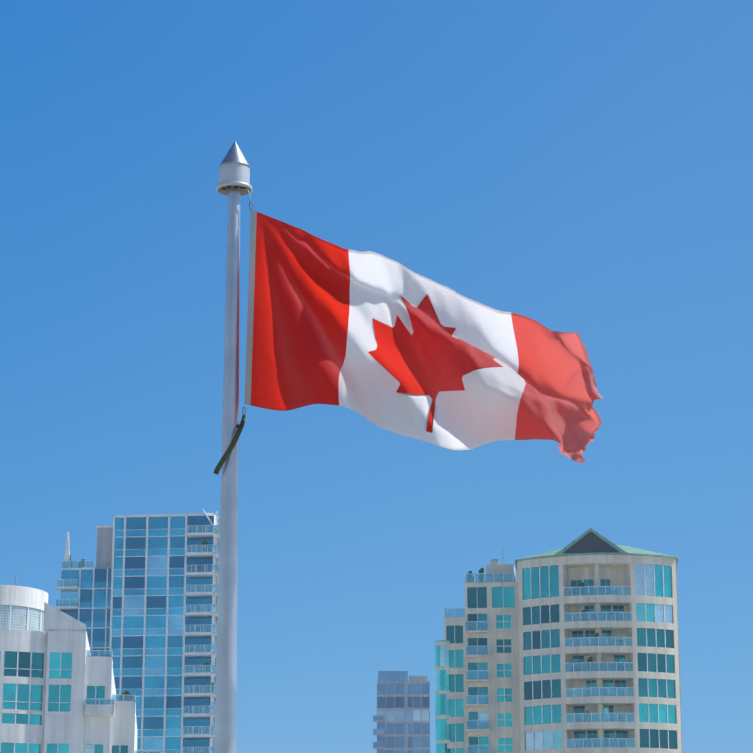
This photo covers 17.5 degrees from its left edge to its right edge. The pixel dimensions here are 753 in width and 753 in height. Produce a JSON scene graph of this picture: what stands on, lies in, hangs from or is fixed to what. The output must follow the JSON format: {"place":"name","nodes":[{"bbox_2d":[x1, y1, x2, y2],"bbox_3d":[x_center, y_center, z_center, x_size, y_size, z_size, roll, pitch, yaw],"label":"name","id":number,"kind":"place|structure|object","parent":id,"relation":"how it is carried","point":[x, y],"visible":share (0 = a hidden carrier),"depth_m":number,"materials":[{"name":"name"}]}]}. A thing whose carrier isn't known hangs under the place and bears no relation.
{"place":"outdoors","nodes":[
{"label":"outdoors","id":0,"kind":"place"},
{"bbox_2d":[0,602,159,752],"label":"white building","id":1,"kind":"structure","parent":0,"point":[57,689],"depth_m":214.67,"materials":[{"name":"paint"}]},
{"bbox_2d":[0,575,47,631],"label":"roof drum","id":2,"kind":"object","parent":1,"relation":"on","point":[21,607],"visible":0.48,"depth_m":217.88,"materials":[{"name":"white paint"}]},
{"bbox_2d":[55,508,219,752],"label":"glass high-rise building","id":3,"kind":"structure","parent":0,"point":[140,600],"depth_m":363.78,"materials":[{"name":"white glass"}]},
{"bbox_2d":[214,141,251,752],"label":"flagpole","id":4,"kind":"object","parent":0,"point":[233,185],"visible":1,"depth_m":16.80,"materials":[{"name":"metal"}]},
{"bbox_2d":[213,189,252,474],"bbox_3d":[-0.960,-0.315,17.138,0.188,2.088,0.315,-12,-19,36],"label":"rope","id":5,"kind":"object","parent":4,"relation":"hanging from","point":[223,459],"visible":1,"depth_m":16.80,"materials":[{"name":"fabric"}]},
{"bbox_2d":[244,210,604,462],"bbox_3d":[0.290,-0.330,16.854,2.540,1.912,0.960,-2,-15,8],"label":"canadian flag","id":6,"kind":"object","parent":5,"relation":"attached to","point":[384,342],"visible":1,"depth_m":17.01,"materials":[{"name":"fabric"}]},
{"bbox_2d":[0,0,752,752],"label":"sky","id":7,"kind":"structure","parent":0,"point":[583,167],"materials":[{"name":"blue"}]},
{"bbox_2d":[373,671,429,752],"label":"distant high-rise building","id":8,"kind":"structure","parent":0,"point":[401,718],"depth_m":552.64,"materials":[{"name":"glass"}]},
{"bbox_2d":[435,528,682,752],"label":"cream tower","id":9,"kind":"structure","parent":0,"point":[572,647],"depth_m":292.48,"materials":[{"name":"concrete"}]}
]}

